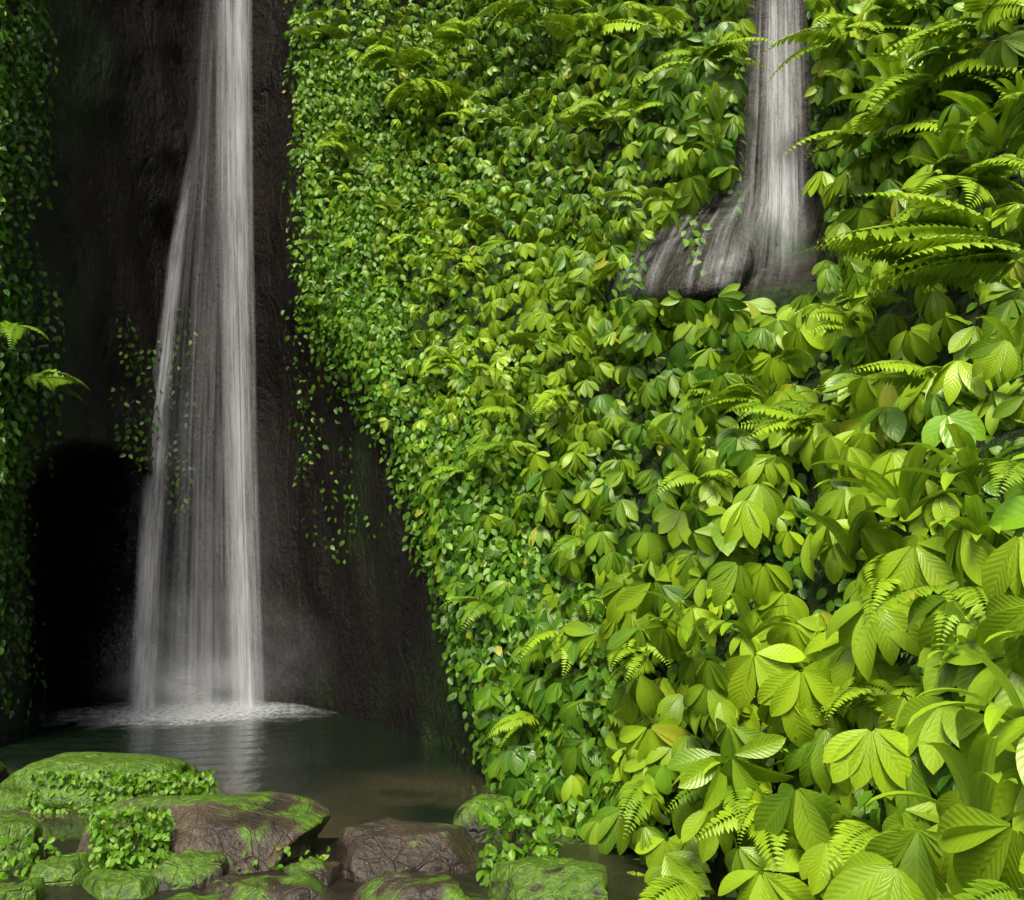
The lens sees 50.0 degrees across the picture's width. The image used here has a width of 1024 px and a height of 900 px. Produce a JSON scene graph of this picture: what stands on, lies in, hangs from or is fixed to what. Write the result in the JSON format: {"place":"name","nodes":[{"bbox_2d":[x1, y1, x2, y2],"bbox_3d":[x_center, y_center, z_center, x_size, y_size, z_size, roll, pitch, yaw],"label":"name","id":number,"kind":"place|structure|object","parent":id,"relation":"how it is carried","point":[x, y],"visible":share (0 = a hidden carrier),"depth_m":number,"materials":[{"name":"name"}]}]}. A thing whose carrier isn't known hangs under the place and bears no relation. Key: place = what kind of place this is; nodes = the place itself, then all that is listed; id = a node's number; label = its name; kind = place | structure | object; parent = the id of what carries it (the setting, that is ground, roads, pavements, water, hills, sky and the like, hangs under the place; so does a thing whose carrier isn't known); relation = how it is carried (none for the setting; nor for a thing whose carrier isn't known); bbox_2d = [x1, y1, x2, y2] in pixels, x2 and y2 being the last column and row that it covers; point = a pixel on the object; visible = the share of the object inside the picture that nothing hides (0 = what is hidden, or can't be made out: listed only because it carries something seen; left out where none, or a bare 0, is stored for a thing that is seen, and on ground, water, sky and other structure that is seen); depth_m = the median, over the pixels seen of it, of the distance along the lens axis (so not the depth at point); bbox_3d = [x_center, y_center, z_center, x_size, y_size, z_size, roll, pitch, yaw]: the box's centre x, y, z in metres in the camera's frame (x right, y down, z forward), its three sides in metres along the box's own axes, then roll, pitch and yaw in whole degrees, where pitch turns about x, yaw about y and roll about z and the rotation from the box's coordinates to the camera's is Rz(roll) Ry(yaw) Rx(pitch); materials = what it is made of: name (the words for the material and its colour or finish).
{"place":"outdoors","nodes":[
{"label":"outdoors","id":0,"kind":"place"},
{"bbox_2d":[0,838,738,899],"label":"ground","id":1,"kind":"structure","parent":0,"point":[623,884],"depth_m":5.82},
{"bbox_2d":[0,813,42,870],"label":"rock","id":2,"kind":"object","parent":1,"relation":"on","point":[14,827],"visible":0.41,"depth_m":6.03,"materials":[{"name":"green stone"}]},
{"bbox_2d":[0,877,45,899],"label":"rock","id":3,"kind":"object","parent":1,"relation":"on","point":[33,888],"visible":1,"depth_m":5.22,"materials":[{"name":"green stone"}]},
{"bbox_2d":[28,851,95,886],"bbox_3d":[-2.330,2.323,5.726,0.315,0.394,0.394,0,-8,0],"label":"rock","id":4,"kind":"object","parent":1,"relation":"on","point":[71,869],"visible":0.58,"depth_m":5.63,"materials":[{"name":"green stone"}]},
{"bbox_2d":[82,868,159,899],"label":"rock","id":5,"kind":"object","parent":1,"relation":"on","point":[113,884],"visible":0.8,"depth_m":5.42,"materials":[{"name":"green stone"}]},
{"bbox_2d":[149,849,227,890],"bbox_3d":[-1.664,2.305,5.686,0.359,0.417,0.420,0,-8,0],"label":"rock","id":6,"kind":"object","parent":1,"relation":"on","point":[188,868],"visible":0.62,"depth_m":5.63,"materials":[{"name":"green stone"}]},
{"bbox_2d":[166,892,222,899],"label":"rock","id":7,"kind":"object","parent":1,"relation":"on","point":[192,896],"visible":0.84,"depth_m":5.17,"materials":[{"name":"green stone"}]},
{"bbox_2d":[75,791,330,873],"bbox_3d":[-1.760,2.283,6.228,1.386,0.612,0.997,0,-8,0],"label":"rock","id":8,"kind":"object","parent":1,"relation":"on","point":[260,827],"visible":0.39,"depth_m":6.12,"materials":[{"name":"brown stone"}]},
{"bbox_2d":[203,873,248,894],"bbox_3d":[-1.432,2.320,5.496,0.318,0.334,0.398,0,-8,0],"label":"rock","id":9,"kind":"object","parent":1,"relation":"on","point":[221,884],"visible":0.54,"depth_m":5.47,"materials":[{"name":"stone"}]},
{"bbox_2d":[219,872,340,899],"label":"rock","id":10,"kind":"object","parent":1,"relation":"on","point":[302,886],"visible":1,"depth_m":5.11,"materials":[{"name":"green stone"}]},
{"bbox_2d":[0,667,584,843],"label":"pool","id":11,"kind":"structure","parent":1,"relation":"on","point":[347,770],"depth_m":11.62,"materials":[{"name":"black liquid"}]},
{"bbox_2d":[0,761,11,782],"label":"rock","id":12,"kind":"object","parent":11,"relation":"on","point":[5,772],"visible":0.35,"depth_m":8.91,"materials":[{"name":"stone"}]},
{"bbox_2d":[0,752,201,812],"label":"rock","id":13,"kind":"object","parent":11,"relation":"on","point":[16,786],"visible":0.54,"depth_m":8.16,"materials":[{"name":"green stone"}]},
{"bbox_2d":[282,857,342,887],"bbox_3d":[-1.040,2.325,5.718,0.360,0.387,0.384,0,-8,0],"label":"rock","id":14,"kind":"object","parent":1,"relation":"on","point":[328,874],"visible":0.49,"depth_m":5.65,"materials":[{"name":"green stone"}]},
{"bbox_2d":[351,871,466,899],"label":"rock","id":15,"kind":"object","parent":1,"relation":"on","point":[418,885],"visible":0.99,"depth_m":5.17,"materials":[{"name":"green stone"}]},
{"bbox_2d":[336,818,489,882],"bbox_3d":[-0.567,2.321,6.042,0.971,0.485,0.785,0,-8,0],"label":"rock","id":16,"kind":"object","parent":1,"relation":"on","point":[366,851],"visible":0.59,"depth_m":5.89,"materials":[{"name":"brown stone"}]},
{"bbox_2d":[465,893,498,899],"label":"rock","id":17,"kind":"object","parent":1,"relation":"on","point":[472,896],"visible":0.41,"depth_m":5.20,"materials":[{"name":"green stone"}]},
{"bbox_2d":[453,794,516,842],"bbox_3d":[-0.189,2.479,7.098,0.493,0.466,0.543,0,-8,0],"label":"rock","id":18,"kind":"object","parent":1,"relation":"on","point":[464,816],"visible":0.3,"depth_m":6.96,"materials":[{"name":"green stone"}]},
{"bbox_2d":[488,855,610,899],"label":"rock","id":19,"kind":"object","parent":1,"relation":"on","point":[541,877],"visible":0.98,"depth_m":5.27,"materials":[{"name":"green stone"}]},
{"bbox_2d":[0,0,1023,878],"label":"cliff","id":20,"kind":"structure","parent":0,"point":[146,196],"depth_m":16.25,"materials":[{"name":"black stone"}]},
{"bbox_2d":[136,270,177,709],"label":"waterfall","id":21,"kind":"object","parent":20,"relation":"attached to","point":[141,696],"visible":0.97,"depth_m":16.06,"materials":[{"name":"white liquid"}]},
{"bbox_2d":[227,0,252,707],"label":"waterfall","id":22,"kind":"object","parent":20,"relation":"attached to","point":[240,135],"visible":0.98,"depth_m":17.20,"materials":[{"name":"white liquid"}]},
{"bbox_2d":[0,0,1023,899],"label":"ferns","id":23,"kind":"object","parent":20,"relation":"attached to","point":[914,248],"visible":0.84,"depth_m":7.67,"materials":[{"name":"green plant"}]},
{"bbox_2d":[0,0,1023,899],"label":"vine leaves","id":24,"kind":"object","parent":20,"relation":"on","point":[526,572],"visible":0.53,"depth_m":11.64,"materials":[{"name":"green plant"}]},
{"bbox_2d":[283,0,1023,899],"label":"leafy plants","id":25,"kind":"object","parent":20,"relation":"on","point":[715,536],"visible":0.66,"depth_m":7.62,"materials":[{"name":"green plant"}]},
{"bbox_2d":[554,45,1023,820],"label":"plants","id":26,"kind":"object","parent":20,"relation":"attached to","point":[978,783],"visible":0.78,"depth_m":5.55,"materials":[{"name":"green plant"}]},
{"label":"waterfall","id":27,"kind":"object","parent":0,"visible":0},
{"bbox_2d":[772,33,787,218],"bbox_3d":[2.582,-3.933,10.649,0.476,5.673,3.161,-2,-8,16],"label":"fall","id":28,"kind":"object","parent":27,"relation":"attached to","point":[775,204],"visible":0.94,"depth_m":10.21,"materials":[{"name":"white liquid"}]}
]}

